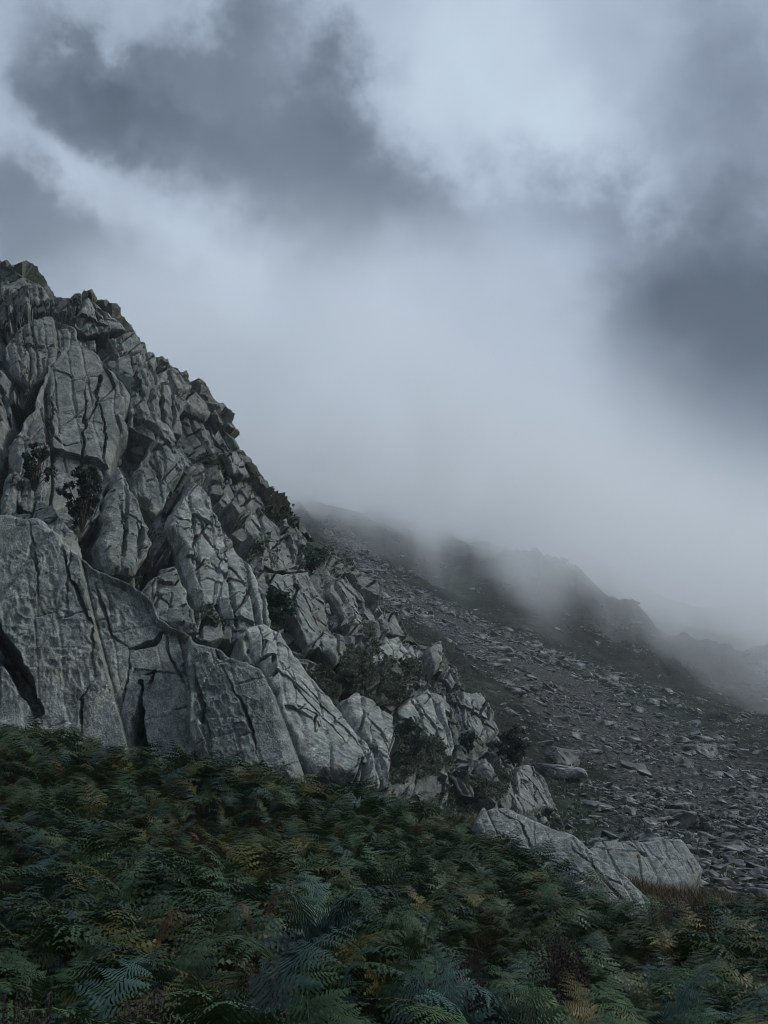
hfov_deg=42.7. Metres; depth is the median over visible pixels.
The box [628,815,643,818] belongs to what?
boulder
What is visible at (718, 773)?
boulder
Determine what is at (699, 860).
boulder
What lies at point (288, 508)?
shrub
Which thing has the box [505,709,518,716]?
boulder
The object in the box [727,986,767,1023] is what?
bracken fern
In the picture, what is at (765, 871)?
boulder
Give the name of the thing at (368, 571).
boulder
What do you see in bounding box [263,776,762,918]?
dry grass
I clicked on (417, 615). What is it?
boulder
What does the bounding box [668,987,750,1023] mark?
bracken fern
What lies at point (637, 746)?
boulder
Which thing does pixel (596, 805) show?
boulder
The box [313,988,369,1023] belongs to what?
bracken fern
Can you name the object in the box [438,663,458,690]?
rock block
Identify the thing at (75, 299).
shrub
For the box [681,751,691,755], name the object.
boulder
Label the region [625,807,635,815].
boulder
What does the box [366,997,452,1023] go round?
bracken fern
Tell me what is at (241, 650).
rock slab
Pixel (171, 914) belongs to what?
bracken fern
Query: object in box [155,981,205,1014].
bracken fern
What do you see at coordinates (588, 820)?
boulder
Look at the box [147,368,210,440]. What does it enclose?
rock buttress
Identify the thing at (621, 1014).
bracken fern
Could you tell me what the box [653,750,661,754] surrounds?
boulder
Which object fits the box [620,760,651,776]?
boulder
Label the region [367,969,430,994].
bracken fern
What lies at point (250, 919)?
bracken fern
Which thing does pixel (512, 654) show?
boulder
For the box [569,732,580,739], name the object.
boulder
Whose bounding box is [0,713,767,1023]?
bracken
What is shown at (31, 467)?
shrub
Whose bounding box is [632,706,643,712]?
boulder
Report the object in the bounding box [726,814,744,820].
boulder
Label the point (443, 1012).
bracken fern
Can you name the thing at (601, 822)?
boulder
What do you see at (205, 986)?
bracken fern
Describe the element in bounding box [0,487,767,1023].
hillside
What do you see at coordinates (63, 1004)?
bracken fern
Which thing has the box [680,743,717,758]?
boulder
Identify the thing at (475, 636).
boulder
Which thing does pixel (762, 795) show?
boulder
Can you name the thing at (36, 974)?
bracken fern
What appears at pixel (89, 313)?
rock buttress
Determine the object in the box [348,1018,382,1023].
bracken fern
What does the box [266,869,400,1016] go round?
bracken fern
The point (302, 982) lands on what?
bracken fern
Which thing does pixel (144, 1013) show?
heather clump
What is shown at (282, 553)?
rock block
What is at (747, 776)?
boulder
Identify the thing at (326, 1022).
bracken fern
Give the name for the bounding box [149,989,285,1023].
bracken fern
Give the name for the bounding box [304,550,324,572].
shrub
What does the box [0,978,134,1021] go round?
bracken fern
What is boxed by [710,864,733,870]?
boulder
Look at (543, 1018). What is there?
bracken fern
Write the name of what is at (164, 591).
rock slab
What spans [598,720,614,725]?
boulder
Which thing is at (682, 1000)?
bracken fern
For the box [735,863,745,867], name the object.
boulder
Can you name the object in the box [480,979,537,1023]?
bracken fern
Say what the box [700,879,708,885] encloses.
boulder
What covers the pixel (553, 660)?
boulder
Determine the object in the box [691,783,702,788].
boulder
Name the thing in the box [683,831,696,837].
boulder
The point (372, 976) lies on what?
bracken fern
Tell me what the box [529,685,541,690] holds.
boulder
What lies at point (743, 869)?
boulder
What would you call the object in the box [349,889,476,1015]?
bracken fern
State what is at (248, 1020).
bracken fern
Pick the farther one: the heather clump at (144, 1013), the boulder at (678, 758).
the boulder at (678, 758)
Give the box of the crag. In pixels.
[0,260,561,826]
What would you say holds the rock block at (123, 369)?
on the crag
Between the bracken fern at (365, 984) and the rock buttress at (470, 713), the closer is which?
the bracken fern at (365, 984)
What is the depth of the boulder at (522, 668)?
155.13 m
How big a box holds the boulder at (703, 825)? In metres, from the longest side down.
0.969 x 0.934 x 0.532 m
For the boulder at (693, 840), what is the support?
on the hillside
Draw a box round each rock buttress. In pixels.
[0,264,50,307]
[74,298,126,340]
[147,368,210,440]
[430,690,497,745]
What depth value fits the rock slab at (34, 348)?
58.66 m
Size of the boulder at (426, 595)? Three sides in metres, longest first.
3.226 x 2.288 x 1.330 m
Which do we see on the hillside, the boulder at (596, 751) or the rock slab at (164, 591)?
the boulder at (596, 751)
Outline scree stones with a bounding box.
[298,504,767,896]
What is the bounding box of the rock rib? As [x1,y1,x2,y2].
[126,397,195,491]
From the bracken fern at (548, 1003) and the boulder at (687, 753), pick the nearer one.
the bracken fern at (548, 1003)
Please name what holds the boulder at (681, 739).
on the hillside
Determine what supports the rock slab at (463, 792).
on the crag
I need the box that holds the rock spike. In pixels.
[209,418,240,454]
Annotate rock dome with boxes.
[8,343,129,548]
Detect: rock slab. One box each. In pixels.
[0,368,18,479]
[0,515,197,777]
[5,316,81,393]
[85,467,151,583]
[128,436,182,524]
[142,567,197,641]
[161,482,270,631]
[187,639,307,784]
[212,492,230,526]
[230,627,302,770]
[242,506,280,544]
[245,624,379,791]
[253,571,354,669]
[324,577,374,623]
[336,693,394,790]
[373,637,420,690]
[393,689,453,760]
[448,767,473,804]
[471,759,498,782]
[510,765,552,819]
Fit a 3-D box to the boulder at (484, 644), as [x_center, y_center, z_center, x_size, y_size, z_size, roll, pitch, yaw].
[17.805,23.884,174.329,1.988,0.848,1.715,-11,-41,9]
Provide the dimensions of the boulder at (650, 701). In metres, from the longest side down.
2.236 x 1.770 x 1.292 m
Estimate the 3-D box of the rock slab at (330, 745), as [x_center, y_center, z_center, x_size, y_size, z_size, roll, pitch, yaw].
[-3.346,8.197,37.739,3.585,8.491,11.124,9,-19,-27]
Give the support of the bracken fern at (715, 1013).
on the hillside
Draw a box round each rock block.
[0,472,81,557]
[105,352,158,402]
[106,331,146,357]
[194,601,223,648]
[218,451,249,482]
[261,534,303,574]
[374,605,408,641]
[420,641,442,680]
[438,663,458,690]
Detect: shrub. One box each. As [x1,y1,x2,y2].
[21,442,55,493]
[55,464,102,532]
[70,296,80,307]
[265,587,297,626]
[278,504,298,527]
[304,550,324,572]
[399,716,417,733]
[407,732,424,756]
[458,731,476,754]
[489,724,530,765]
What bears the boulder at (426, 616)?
on the hillside
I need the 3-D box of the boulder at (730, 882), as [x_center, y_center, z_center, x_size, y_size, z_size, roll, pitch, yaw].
[11.425,12.520,33.200,0.835,0.367,0.512,11,-21,19]
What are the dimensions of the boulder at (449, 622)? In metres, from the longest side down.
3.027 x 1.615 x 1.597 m
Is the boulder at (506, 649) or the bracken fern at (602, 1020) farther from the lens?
the boulder at (506, 649)
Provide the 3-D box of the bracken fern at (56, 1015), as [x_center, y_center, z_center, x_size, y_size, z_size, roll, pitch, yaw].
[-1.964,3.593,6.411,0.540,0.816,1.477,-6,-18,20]
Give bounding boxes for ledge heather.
[15,285,563,827]
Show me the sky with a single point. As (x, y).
(505, 257)
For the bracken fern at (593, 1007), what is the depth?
7.14 m
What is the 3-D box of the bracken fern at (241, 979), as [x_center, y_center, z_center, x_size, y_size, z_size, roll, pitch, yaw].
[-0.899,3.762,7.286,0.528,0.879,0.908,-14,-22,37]
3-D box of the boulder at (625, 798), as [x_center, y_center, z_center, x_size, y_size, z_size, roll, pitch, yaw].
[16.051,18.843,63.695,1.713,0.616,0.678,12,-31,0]
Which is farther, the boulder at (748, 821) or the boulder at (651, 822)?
the boulder at (748, 821)
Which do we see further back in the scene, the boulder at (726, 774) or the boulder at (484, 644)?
the boulder at (484, 644)
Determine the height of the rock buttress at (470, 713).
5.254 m
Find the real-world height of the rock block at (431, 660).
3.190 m
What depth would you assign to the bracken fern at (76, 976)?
7.11 m
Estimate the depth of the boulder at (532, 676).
147.55 m
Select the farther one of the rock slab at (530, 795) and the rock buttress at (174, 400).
the rock buttress at (174, 400)
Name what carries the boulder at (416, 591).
on the hillside
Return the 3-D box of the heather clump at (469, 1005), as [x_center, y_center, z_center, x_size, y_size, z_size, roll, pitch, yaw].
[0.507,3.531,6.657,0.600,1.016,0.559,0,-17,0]
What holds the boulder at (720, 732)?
on the hillside
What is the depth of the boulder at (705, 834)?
50.59 m
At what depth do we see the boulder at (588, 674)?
182.65 m
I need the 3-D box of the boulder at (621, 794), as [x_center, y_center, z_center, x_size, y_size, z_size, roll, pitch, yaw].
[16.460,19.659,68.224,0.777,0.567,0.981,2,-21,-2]
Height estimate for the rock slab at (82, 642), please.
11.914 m
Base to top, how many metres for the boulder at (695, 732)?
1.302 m
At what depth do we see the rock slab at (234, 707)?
23.88 m
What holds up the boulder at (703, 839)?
on the hillside
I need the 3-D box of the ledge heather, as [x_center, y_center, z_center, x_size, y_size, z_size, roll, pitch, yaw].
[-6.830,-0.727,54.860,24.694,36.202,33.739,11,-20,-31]
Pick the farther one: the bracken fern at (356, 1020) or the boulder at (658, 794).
the boulder at (658, 794)
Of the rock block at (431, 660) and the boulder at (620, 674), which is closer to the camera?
the rock block at (431, 660)
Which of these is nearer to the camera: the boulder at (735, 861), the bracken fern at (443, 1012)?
the bracken fern at (443, 1012)
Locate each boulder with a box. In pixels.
[350,555,358,560]
[355,568,373,573]
[379,591,390,597]
[389,601,402,608]
[400,608,410,614]
[402,615,412,619]
[404,603,412,609]
[407,598,415,603]
[411,610,422,618]
[412,589,423,594]
[419,614,430,619]
[422,593,430,597]
[442,619,455,625]
[469,634,483,640]
[471,808,654,940]
[476,634,485,638]
[479,643,489,646]
[485,656,497,660]
[490,631,502,637]
[490,641,502,645]
[490,662,502,667]
[496,647,512,651]
[497,659,510,663]
[501,632,512,636]
[502,626,513,631]
[505,652,514,657]
[505,687,525,695]
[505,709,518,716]
[513,665,527,671]
[522,674,536,679]
[528,644,542,648]
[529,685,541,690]
[531,762,587,778]
[537,653,550,657]
[537,740,554,744]
[544,745,582,766]
[546,657,556,662]
[554,660,563,666]
[555,655,564,658]
[556,687,567,693]
[568,652,575,657]
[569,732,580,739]
[570,714,579,719]
[574,663,585,669]
[576,819,593,822]
[579,799,620,814]
[581,670,592,677]
[582,838,601,843]
[586,749,602,753]
[586,815,601,819]
[589,839,701,896]
[596,820,608,826]
[598,676,610,682]
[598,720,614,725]
[598,782,613,786]
[601,830,619,837]
[604,682,618,686]
[604,742,622,748]
[605,675,618,679]
[610,672,624,676]
[616,686,624,692]
[616,791,626,796]
[620,725,640,730]
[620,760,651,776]
[620,796,637,802]
[621,785,636,790]
[622,749,631,754]
[625,736,640,742]
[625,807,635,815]
[626,690,637,694]
[626,824,636,833]
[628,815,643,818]
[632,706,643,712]
[634,744,646,751]
[636,817,663,830]
[639,793,656,800]
[642,755,649,761]
[642,837,663,841]
[647,698,659,704]
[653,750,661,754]
[655,791,669,797]
[656,816,671,821]
[660,688,672,692]
[660,809,709,828]
[664,801,695,810]
[668,701,678,704]
[668,821,679,828]
[669,755,681,761]
[674,736,691,743]
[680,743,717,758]
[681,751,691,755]
[681,759,693,766]
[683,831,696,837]
[683,838,698,843]
[685,729,700,734]
[687,750,695,755]
[687,767,697,774]
[688,847,712,855]
[689,720,700,724]
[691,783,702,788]
[693,735,714,741]
[694,857,710,863]
[697,831,713,838]
[698,821,713,829]
[700,836,708,841]
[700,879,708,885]
[704,869,719,876]
[706,839,749,851]
[710,733,723,739]
[710,771,723,775]
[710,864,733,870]
[710,878,734,887]
[713,730,725,735]
[713,859,741,864]
[713,876,726,886]
[715,796,728,804]
[719,740,737,744]
[720,824,737,830]
[720,832,735,838]
[723,771,733,777]
[723,854,734,860]
[724,809,738,813]
[725,743,734,748]
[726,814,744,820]
[727,769,738,774]
[727,786,735,792]
[734,867,752,871]
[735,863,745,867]
[738,852,755,857]
[740,876,753,880]
[744,774,758,781]
[744,818,752,824]
[744,848,756,856]
[745,792,757,797]
[745,861,767,868]
[747,869,762,874]
[748,846,763,851]
[749,809,759,815]
[751,800,761,806]
[757,820,767,828]
[758,793,767,798]
[762,869,767,879]
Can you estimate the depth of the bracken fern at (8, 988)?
6.55 m
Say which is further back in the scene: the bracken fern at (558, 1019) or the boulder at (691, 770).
the boulder at (691, 770)
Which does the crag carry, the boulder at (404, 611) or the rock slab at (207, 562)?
the rock slab at (207, 562)
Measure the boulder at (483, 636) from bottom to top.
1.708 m
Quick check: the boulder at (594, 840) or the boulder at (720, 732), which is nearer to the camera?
the boulder at (594, 840)
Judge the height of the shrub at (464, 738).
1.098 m
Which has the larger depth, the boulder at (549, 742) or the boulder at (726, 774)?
the boulder at (726, 774)
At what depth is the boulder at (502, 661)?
154.98 m
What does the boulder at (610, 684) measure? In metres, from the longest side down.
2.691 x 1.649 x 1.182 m
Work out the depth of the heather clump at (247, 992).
6.25 m
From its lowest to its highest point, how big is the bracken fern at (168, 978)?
1.029 m
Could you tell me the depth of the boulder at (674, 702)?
168.51 m
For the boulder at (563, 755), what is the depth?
89.67 m
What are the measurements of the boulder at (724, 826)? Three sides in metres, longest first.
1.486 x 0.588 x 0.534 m
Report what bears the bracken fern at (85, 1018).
on the hillside
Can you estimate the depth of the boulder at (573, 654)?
214.84 m
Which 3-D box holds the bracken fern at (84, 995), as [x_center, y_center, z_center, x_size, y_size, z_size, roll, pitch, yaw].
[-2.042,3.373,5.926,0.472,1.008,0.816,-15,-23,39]
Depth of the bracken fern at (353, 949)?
7.57 m
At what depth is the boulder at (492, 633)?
206.21 m
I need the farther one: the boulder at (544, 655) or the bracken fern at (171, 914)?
the boulder at (544, 655)
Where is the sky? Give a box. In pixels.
[0,0,767,607]
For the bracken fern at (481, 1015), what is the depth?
6.33 m
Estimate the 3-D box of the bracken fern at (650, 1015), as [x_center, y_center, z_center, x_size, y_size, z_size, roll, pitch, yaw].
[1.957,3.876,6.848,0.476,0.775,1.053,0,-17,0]
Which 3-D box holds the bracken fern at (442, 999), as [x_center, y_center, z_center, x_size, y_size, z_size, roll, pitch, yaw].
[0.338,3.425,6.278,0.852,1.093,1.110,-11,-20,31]
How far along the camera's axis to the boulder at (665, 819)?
57.23 m
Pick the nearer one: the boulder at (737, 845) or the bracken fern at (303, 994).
the bracken fern at (303, 994)
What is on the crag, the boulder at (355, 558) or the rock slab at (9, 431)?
the rock slab at (9, 431)
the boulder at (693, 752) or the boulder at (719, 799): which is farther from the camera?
the boulder at (693, 752)
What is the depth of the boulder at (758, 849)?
48.38 m
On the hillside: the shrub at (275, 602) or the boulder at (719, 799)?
the boulder at (719, 799)
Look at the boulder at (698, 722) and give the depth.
153.20 m
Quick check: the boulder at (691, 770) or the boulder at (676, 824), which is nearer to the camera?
the boulder at (676, 824)
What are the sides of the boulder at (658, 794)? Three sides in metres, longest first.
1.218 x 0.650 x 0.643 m
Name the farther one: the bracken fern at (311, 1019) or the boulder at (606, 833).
the boulder at (606, 833)
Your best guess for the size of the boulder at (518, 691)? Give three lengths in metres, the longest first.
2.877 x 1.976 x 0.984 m
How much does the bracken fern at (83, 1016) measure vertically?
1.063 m
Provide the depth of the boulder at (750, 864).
38.23 m
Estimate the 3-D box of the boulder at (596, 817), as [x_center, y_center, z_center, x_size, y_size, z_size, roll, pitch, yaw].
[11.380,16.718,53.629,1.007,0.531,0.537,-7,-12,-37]
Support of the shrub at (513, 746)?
on the crag
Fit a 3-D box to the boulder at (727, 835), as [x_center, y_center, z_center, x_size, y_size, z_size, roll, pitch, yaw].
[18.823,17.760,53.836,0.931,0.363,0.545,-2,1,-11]
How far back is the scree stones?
144.93 m
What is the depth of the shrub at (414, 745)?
38.97 m
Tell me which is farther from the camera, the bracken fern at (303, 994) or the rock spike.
the rock spike
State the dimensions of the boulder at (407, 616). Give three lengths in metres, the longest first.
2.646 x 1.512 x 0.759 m
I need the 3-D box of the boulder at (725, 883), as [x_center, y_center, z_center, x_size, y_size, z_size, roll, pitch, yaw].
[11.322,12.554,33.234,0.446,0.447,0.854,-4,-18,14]
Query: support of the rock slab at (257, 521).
on the crag
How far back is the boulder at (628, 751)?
108.12 m
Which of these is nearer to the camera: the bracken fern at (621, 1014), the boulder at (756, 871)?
the bracken fern at (621, 1014)
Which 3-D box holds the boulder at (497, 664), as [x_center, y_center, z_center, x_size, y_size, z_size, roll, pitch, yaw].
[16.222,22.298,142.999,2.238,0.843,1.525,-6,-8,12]
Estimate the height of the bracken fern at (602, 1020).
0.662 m
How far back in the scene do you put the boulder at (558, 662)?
187.07 m
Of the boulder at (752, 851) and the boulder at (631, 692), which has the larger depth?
the boulder at (631, 692)
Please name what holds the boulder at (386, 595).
on the hillside
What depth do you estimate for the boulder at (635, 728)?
132.69 m
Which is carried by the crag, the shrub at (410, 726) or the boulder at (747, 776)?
the shrub at (410, 726)
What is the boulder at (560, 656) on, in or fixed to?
on the hillside
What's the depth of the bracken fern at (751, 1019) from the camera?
6.80 m
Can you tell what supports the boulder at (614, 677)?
on the hillside
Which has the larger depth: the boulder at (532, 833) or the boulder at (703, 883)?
the boulder at (703, 883)
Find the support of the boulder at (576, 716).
on the hillside
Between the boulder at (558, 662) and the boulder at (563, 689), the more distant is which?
the boulder at (558, 662)
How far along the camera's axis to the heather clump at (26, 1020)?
5.73 m
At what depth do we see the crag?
54.27 m
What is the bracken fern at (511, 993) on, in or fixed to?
on the hillside
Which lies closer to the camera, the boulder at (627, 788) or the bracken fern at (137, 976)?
the bracken fern at (137, 976)
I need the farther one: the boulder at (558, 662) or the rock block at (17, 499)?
the boulder at (558, 662)
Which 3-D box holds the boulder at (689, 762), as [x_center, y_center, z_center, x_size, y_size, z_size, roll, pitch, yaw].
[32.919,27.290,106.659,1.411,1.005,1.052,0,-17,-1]
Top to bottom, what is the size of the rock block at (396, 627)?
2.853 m
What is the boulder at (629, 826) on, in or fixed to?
on the hillside
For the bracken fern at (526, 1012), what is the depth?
7.23 m
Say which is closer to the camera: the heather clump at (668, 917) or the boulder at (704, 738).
the heather clump at (668, 917)
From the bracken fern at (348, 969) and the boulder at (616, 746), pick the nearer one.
the bracken fern at (348, 969)
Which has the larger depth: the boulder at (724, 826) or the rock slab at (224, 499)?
the boulder at (724, 826)
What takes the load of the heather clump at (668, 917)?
on the hillside
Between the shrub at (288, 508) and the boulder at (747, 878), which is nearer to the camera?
the boulder at (747, 878)
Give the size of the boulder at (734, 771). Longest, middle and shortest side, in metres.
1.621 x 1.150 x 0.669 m
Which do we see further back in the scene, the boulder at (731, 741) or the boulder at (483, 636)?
the boulder at (483, 636)
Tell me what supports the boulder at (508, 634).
on the hillside
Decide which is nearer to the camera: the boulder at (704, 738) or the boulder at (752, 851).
the boulder at (752, 851)
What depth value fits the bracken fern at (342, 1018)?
6.47 m
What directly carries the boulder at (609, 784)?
on the hillside
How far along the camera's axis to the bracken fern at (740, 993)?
7.09 m
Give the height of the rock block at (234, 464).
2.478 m
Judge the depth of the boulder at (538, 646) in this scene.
212.40 m
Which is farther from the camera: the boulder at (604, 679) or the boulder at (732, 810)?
the boulder at (604, 679)
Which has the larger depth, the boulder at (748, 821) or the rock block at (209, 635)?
the boulder at (748, 821)
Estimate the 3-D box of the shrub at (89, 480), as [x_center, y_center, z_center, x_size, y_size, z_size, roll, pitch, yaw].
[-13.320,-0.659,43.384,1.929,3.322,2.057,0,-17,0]
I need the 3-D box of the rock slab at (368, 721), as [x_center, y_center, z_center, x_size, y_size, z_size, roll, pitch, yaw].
[-0.875,9.797,39.322,2.640,5.335,7.126,7,-19,-22]
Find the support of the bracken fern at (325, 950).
on the hillside
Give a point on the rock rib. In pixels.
(145, 426)
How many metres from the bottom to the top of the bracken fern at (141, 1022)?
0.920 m
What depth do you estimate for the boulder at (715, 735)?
138.28 m
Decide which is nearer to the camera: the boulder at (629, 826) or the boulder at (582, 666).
the boulder at (629, 826)
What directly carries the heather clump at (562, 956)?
on the hillside
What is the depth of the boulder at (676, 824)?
56.20 m
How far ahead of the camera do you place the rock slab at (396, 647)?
50.43 m
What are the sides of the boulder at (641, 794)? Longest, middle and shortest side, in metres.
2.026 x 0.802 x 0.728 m
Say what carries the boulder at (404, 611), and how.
on the hillside
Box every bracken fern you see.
[0,978,23,1002]
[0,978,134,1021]
[0,1000,150,1023]
[5,952,154,1023]
[7,973,183,1023]
[8,951,90,1023]
[21,1007,129,1023]
[36,1000,96,1023]
[43,952,147,1008]
[47,979,171,1023]
[55,976,129,1023]
[63,1000,182,1023]
[77,945,222,1023]
[108,1018,169,1023]
[120,932,223,1020]
[147,910,189,1001]
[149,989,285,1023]
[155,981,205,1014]
[159,964,262,1023]
[171,934,373,1011]
[171,1000,287,1023]
[217,967,300,1007]
[220,920,360,1023]
[232,893,291,973]
[258,929,411,991]
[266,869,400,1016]
[267,949,353,1012]
[273,947,349,1023]
[277,967,325,1020]
[286,1016,320,1023]
[288,926,400,1023]
[288,986,356,1023]
[298,955,441,1023]
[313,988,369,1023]
[321,936,412,1023]
[328,1008,361,1023]
[335,1016,370,1023]
[341,962,415,1015]
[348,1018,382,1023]
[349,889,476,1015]
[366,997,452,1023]
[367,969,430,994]
[375,963,447,1022]
[376,1003,468,1023]
[380,949,532,1023]
[425,938,552,1023]
[425,950,507,1023]
[479,959,538,1023]
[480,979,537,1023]
[486,981,610,1023]
[491,1004,545,1023]
[507,958,564,1023]
[546,975,628,1023]
[548,1013,578,1023]
[558,968,606,1023]
[568,1017,617,1023]
[569,950,736,1023]
[580,1007,740,1023]
[598,987,646,1023]
[602,998,636,1023]
[634,1001,674,1023]
[639,1010,670,1023]
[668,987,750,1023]
[718,1016,756,1023]
[726,992,767,1016]
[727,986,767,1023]
[734,1010,767,1023]
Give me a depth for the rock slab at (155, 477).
51.03 m
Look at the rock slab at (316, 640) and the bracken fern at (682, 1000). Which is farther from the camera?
the rock slab at (316, 640)
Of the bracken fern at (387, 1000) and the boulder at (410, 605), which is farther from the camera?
the boulder at (410, 605)
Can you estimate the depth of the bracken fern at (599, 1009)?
7.62 m
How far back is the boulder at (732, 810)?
69.46 m
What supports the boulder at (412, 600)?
on the hillside
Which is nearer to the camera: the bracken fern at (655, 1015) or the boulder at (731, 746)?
the bracken fern at (655, 1015)
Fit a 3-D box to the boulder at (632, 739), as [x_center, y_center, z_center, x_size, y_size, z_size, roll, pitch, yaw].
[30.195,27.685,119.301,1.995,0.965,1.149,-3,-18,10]
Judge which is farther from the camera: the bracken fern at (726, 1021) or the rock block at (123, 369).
the rock block at (123, 369)
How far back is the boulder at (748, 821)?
61.54 m
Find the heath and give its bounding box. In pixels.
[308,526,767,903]
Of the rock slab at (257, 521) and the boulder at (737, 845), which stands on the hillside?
the boulder at (737, 845)
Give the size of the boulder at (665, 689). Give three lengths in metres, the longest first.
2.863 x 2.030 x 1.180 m
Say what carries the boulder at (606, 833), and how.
on the hillside
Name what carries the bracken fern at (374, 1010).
on the hillside
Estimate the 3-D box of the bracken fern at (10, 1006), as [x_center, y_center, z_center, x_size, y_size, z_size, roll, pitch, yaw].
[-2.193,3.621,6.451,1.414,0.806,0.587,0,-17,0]
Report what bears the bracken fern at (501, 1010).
on the hillside
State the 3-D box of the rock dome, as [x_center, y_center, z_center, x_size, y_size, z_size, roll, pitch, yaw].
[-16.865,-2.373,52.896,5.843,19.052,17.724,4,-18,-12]
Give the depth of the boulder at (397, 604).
166.06 m
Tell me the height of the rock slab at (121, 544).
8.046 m
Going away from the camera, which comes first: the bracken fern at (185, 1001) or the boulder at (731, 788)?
the bracken fern at (185, 1001)
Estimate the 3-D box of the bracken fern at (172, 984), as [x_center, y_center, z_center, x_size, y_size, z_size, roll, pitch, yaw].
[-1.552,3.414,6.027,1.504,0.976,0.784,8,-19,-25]
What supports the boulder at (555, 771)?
on the hillside
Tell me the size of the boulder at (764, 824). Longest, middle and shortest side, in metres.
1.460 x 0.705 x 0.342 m
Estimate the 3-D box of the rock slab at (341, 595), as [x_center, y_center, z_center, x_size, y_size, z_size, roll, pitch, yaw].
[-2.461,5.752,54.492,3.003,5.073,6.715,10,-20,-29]
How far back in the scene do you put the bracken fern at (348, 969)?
6.72 m
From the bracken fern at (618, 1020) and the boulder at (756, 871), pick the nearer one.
the bracken fern at (618, 1020)
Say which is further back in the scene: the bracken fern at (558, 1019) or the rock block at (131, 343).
the rock block at (131, 343)
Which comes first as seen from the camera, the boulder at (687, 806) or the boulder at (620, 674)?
the boulder at (687, 806)
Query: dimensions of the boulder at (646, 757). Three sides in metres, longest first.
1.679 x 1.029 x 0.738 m
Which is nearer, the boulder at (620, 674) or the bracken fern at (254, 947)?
the bracken fern at (254, 947)
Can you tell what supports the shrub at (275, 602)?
on the crag
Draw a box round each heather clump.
[0,987,77,1023]
[105,988,195,1023]
[229,958,312,1023]
[415,952,501,1023]
[527,924,599,1023]
[638,894,720,974]
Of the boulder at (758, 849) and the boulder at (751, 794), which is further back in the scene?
the boulder at (751, 794)
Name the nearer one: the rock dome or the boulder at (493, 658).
the rock dome
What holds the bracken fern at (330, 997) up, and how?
on the hillside
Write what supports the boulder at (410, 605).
on the hillside
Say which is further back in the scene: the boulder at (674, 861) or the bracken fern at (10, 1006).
the boulder at (674, 861)
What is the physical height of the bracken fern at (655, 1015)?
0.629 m
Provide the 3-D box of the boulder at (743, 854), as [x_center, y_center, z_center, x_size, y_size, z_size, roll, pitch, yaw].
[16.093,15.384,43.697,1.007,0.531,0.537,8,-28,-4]
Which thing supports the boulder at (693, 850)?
on the hillside
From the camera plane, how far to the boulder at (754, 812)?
67.30 m
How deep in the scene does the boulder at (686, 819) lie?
57.63 m
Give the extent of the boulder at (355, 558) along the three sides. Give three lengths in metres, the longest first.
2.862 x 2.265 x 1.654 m
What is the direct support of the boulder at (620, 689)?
on the hillside
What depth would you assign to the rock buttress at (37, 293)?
65.97 m
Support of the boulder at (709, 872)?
on the hillside
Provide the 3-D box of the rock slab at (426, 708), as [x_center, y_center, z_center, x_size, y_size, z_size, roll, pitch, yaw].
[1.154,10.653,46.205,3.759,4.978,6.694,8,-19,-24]
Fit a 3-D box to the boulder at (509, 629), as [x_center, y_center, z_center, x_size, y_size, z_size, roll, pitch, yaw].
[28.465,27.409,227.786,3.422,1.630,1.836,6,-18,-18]
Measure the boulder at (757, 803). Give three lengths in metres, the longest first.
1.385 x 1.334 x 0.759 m
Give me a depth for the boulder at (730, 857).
38.84 m
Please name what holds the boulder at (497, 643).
on the hillside
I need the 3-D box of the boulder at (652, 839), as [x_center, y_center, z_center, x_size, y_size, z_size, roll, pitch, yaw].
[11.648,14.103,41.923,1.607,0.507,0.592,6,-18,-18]
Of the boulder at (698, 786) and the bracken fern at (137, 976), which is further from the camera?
the boulder at (698, 786)
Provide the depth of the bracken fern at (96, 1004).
6.41 m

